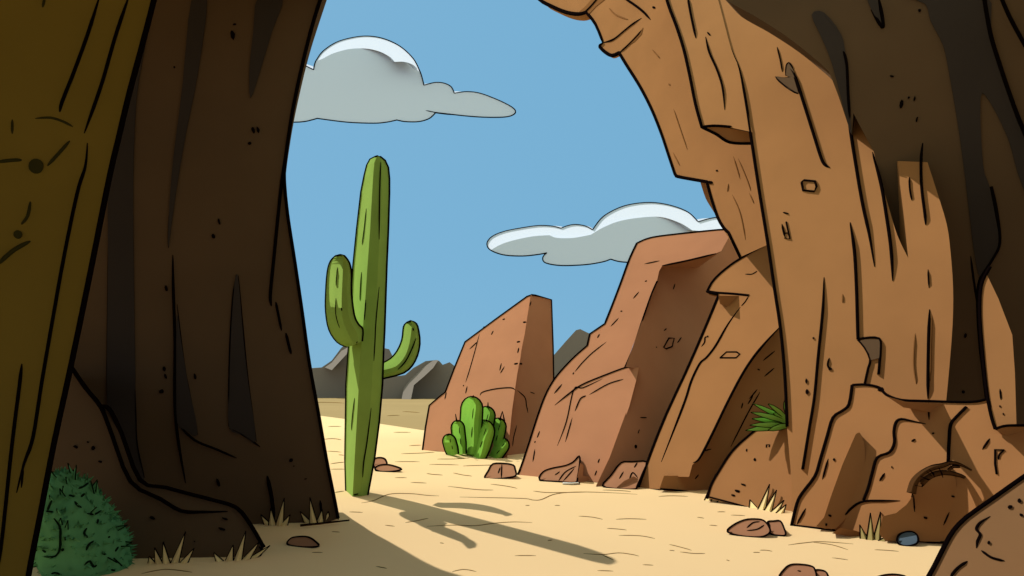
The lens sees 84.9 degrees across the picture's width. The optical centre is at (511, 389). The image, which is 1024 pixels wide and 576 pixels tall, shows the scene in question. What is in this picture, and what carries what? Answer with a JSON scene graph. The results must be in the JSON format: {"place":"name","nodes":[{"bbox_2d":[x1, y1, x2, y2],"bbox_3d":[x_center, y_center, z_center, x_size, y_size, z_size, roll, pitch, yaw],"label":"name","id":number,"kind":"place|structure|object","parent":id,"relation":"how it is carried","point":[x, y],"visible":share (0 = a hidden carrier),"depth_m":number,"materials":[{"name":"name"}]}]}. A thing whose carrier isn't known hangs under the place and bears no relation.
{"place":"outdoors","nodes":[
{"label":"outdoors","id":0,"kind":"place"},
{"bbox_2d":[312,347,391,397],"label":"mountain","id":1,"kind":"structure","parent":0,"point":[329,378],"depth_m":103.76,"materials":[{"name":"grey stone"}]},
{"bbox_2d":[318,398,434,429],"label":"gravel plain","id":2,"kind":"structure","parent":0,"point":[411,418],"depth_m":42.23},
{"bbox_2d":[294,36,515,123],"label":"cloud","id":3,"kind":"structure","parent":0,"point":[367,79],"depth_m":190.74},
{"bbox_2d":[382,360,453,398],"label":"mountain","id":4,"kind":"structure","parent":0,"point":[427,379],"depth_m":95.39,"materials":[{"name":"grey stone"}]},
{"bbox_2d":[32,402,941,575],"bbox_3d":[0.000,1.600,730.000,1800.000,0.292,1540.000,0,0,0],"label":"sand ground","id":5,"kind":"structure","parent":0,"point":[427,513],"depth_m":6.09,"materials":[{"name":"beige sand"}]},
{"bbox_2d":[0,0,156,575],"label":"rock column","id":6,"kind":"object","parent":5,"relation":"on","point":[69,69],"visible":1,"depth_m":3.32,"materials":[{"name":"brown stone"}]},
{"bbox_2d":[33,463,137,575],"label":"bush","id":7,"kind":"object","parent":5,"relation":"on","point":[84,531],"visible":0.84,"depth_m":4.80,"materials":[{"name":"green plant"}]},
{"bbox_2d":[147,531,194,563],"bbox_3d":[-3.135,1.450,5.168,0.440,0.306,0.122,0,0,0],"label":"grass tuft","id":8,"kind":"object","parent":5,"relation":"on","point":[157,559],"visible":1,"depth_m":5.14,"materials":[{"name":"plant"}]},
{"bbox_2d":[52,0,339,558],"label":"rock pillar","id":9,"kind":"object","parent":5,"relation":"on","point":[192,409],"visible":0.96,"depth_m":6.80,"materials":[{"name":"brown stone"}]},
{"bbox_2d":[213,531,269,561],"bbox_3d":[-2.535,1.459,5.261,0.486,0.291,0.182,0,0,-24],"label":"grass tuft","id":10,"kind":"object","parent":5,"relation":"on","point":[239,555],"visible":1,"depth_m":5.22,"materials":[{"name":"plant"}]},
{"bbox_2d":[260,498,289,525],"bbox_3d":[-2.772,1.433,6.594,0.368,0.343,0.137,0,0,10],"label":"grass tuft","id":11,"kind":"object","parent":5,"relation":"on","point":[279,521],"visible":1,"depth_m":6.56,"materials":[{"name":"plant"}]},
{"bbox_2d":[286,536,319,547],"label":"stone","id":12,"kind":"object","parent":5,"relation":"on","point":[303,541],"visible":1,"depth_m":5.73,"materials":[{"name":"brown stone"}]},
{"bbox_2d":[300,497,338,522],"bbox_3d":[-2.309,1.441,6.754,0.457,0.327,0.186,0,0,-32],"label":"grass tuft","id":13,"kind":"object","parent":5,"relation":"on","point":[312,518],"visible":0.82,"depth_m":6.68,"materials":[{"name":"plant"}]},
{"bbox_2d":[300,520,348,526],"bbox_3d":[-2.190,1.567,6.570,0.554,0.030,0.025,0,0,-28],"label":"stick","id":14,"kind":"object","parent":5,"relation":"on","point":[310,524],"visible":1,"depth_m":6.54,"materials":[{"name":"black wood"}]},
{"bbox_2d":[325,155,420,496],"bbox_3d":[-2.099,-0.979,8.644,1.360,5.380,1.065,0,0,-30],"label":"saguaro","id":15,"kind":"object","parent":5,"relation":"on","point":[355,303],"visible":1,"depth_m":8.43,"materials":[{"name":"green plant"}]},
{"bbox_2d":[374,457,387,466],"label":"stone","id":16,"kind":"object","parent":5,"relation":"on","point":[380,460],"visible":0.43,"depth_m":11.47,"materials":[{"name":"brown stone"}]},
{"bbox_2d":[374,464,401,471],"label":"stone","id":17,"kind":"object","parent":5,"relation":"on","point":[386,468],"visible":0.99,"depth_m":10.92,"materials":[{"name":"brown stone"}]},
{"bbox_2d":[442,395,509,458],"bbox_3d":[-0.883,0.938,13.564,1.678,1.607,1.390,0,0,0],"label":"cactus clump","id":18,"kind":"object","parent":5,"relation":"on","point":[478,429],"visible":0.99,"depth_m":13.33,"materials":[{"name":"green plant"}]},
{"bbox_2d":[422,294,553,457],"bbox_3d":[-0.610,-0.460,16.761,3.708,4.607,7.376,0,0,0],"label":"rock","id":19,"kind":"object","parent":5,"relation":"on","point":[504,363],"visible":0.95,"depth_m":15.31,"materials":[{"name":"brown stone"}]},
{"bbox_2d":[484,462,516,478],"bbox_3d":[-0.207,1.496,10.326,0.602,0.291,0.716,0,0,0],"label":"stone","id":20,"kind":"object","parent":5,"relation":"on","point":[499,470],"visible":0.98,"depth_m":10.16,"materials":[{"name":"brown stone"}]},
{"bbox_2d":[538,455,580,482],"bbox_3d":[0.916,1.399,10.027,0.717,0.433,0.837,0,0,21],"label":"stone","id":21,"kind":"object","parent":5,"relation":"on","point":[566,473],"visible":0.91,"depth_m":9.81,"materials":[{"name":"brown stone"}]},
{"bbox_2d":[602,460,646,489],"bbox_3d":[1.928,1.409,9.382,0.638,0.432,0.874,0,0,26],"label":"stone","id":22,"kind":"object","parent":5,"relation":"on","point":[626,474],"visible":0.99,"depth_m":9.23,"materials":[{"name":"brown stone"}]},
{"bbox_2d":[517,229,738,486],"bbox_3d":[3.655,-1.368,14.636,4.536,6.371,11.565,0,0,35],"label":"rock","id":23,"kind":"object","parent":5,"relation":"on","point":[608,396],"visible":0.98,"depth_m":11.46,"materials":[{"name":"brown stone"}]},
{"bbox_2d":[638,246,783,491],"bbox_3d":[3.991,-0.581,10.039,2.195,4.652,4.250,0,0,42],"label":"rock","id":24,"kind":"object","parent":5,"relation":"on","point":[733,373],"visible":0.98,"depth_m":9.67,"materials":[{"name":"brown stone"}]},
{"bbox_2d":[706,428,791,510],"bbox_3d":[3.908,1.056,8.670,1.483,1.631,2.950,0,0,25],"label":"boulder","id":25,"kind":"object","parent":5,"relation":"on","point":[754,465],"visible":0.65,"depth_m":8.00,"materials":[{"name":"brown stone"}]},
{"bbox_2d":[745,401,786,431],"bbox_3d":[3.814,0.384,8.264,0.715,0.486,0.199,0,0,0],"label":"agave","id":26,"kind":"object","parent":25,"relation":"on","point":[771,419],"visible":0.69,"depth_m":8.29,"materials":[{"name":"green plant"}]},
{"bbox_2d":[727,518,770,537],"bbox_3d":[2.648,1.549,6.319,0.458,0.227,0.538,0,0,17],"label":"stone","id":27,"kind":"object","parent":5,"relation":"on","point":[755,527],"visible":1,"depth_m":6.16,"materials":[{"name":"brown stone"}]},
{"bbox_2d":[748,484,786,513],"bbox_3d":[3.440,1.454,7.463,0.389,0.305,0.490,0,0,-19],"label":"grass tuft","id":28,"kind":"object","parent":5,"relation":"on","point":[764,505],"visible":1,"depth_m":7.48,"materials":[{"name":"plant"}]},
{"bbox_2d":[767,520,786,536],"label":"stone","id":29,"kind":"object","parent":5,"relation":"on","point":[777,527],"visible":0.86,"depth_m":6.19,"materials":[{"name":"brown stone"}]},
{"bbox_2d":[538,0,1023,543],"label":"rock arch","id":30,"kind":"object","parent":5,"relation":"on","point":[856,166],"visible":0.98,"depth_m":7.65,"materials":[{"name":"brown stone"}]},
{"bbox_2d":[907,461,971,496],"bbox_3d":[4.555,0.956,5.953,0.693,0.390,0.102,0,0,0],"label":"dry root","id":31,"kind":"object","parent":30,"relation":"on","point":[921,477],"visible":0.92,"depth_m":5.94,"materials":[{"name":"brown wood"}]},
{"bbox_2d":[779,563,817,575],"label":"stone","id":32,"kind":"object","parent":5,"relation":"on","point":[796,569],"visible":1,"depth_m":4.75,"materials":[{"name":"brown stone"}]},
{"bbox_2d":[816,569,828,575],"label":"stone","id":33,"kind":"object","parent":5,"relation":"on","point":[820,572],"visible":0.74,"depth_m":4.74,"materials":[{"name":"brown stone"}]},
{"bbox_2d":[859,512,884,541],"bbox_3d":[3.897,1.477,6.035,0.349,0.257,0.298,0,0,0],"label":"grass tuft","id":34,"kind":"object","parent":5,"relation":"on","point":[872,534],"visible":0.79,"depth_m":6.02,"materials":[{"name":"beige plant"}]},
{"bbox_2d":[879,573,904,575],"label":"stone","id":35,"kind":"object","parent":5,"relation":"on","point":[892,574],"visible":1,"depth_m":4.69,"materials":[{"name":"brown stone"}]},
{"bbox_2d":[896,531,918,545],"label":"stone","id":36,"kind":"object","parent":5,"relation":"on","point":[907,538],"visible":1,"depth_m":5.78,"materials":[{"name":"blue stone"}]},
{"bbox_2d":[926,474,1023,575],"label":"boulder","id":37,"kind":"object","parent":5,"relation":"on","point":[985,538],"visible":1,"depth_m":3.90,"materials":[{"name":"brown stone"}]},
{"bbox_2d":[286,0,715,375],"label":"sky","id":38,"kind":"structure","parent":0,"point":[582,143],"materials":[{"name":"blue"}]},
{"bbox_2d":[562,482,579,484],"bbox_3d":[0.995,1.587,9.399,0.296,0.053,0.091,0,0,0],"label":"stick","id":39,"kind":"object","parent":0,"point":[568,483],"visible":0.95,"depth_m":9.39,"materials":[{"name":"beige wood"}]},
{"bbox_2d":[554,329,588,376],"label":"mountain","id":40,"kind":"structure","parent":0,"point":[575,343],"depth_m":102.35,"materials":[{"name":"grey stone"}]},
{"bbox_2d":[486,202,721,265],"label":"cloud","id":41,"kind":"structure","parent":0,"point":[617,234],"depth_m":170.13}
]}

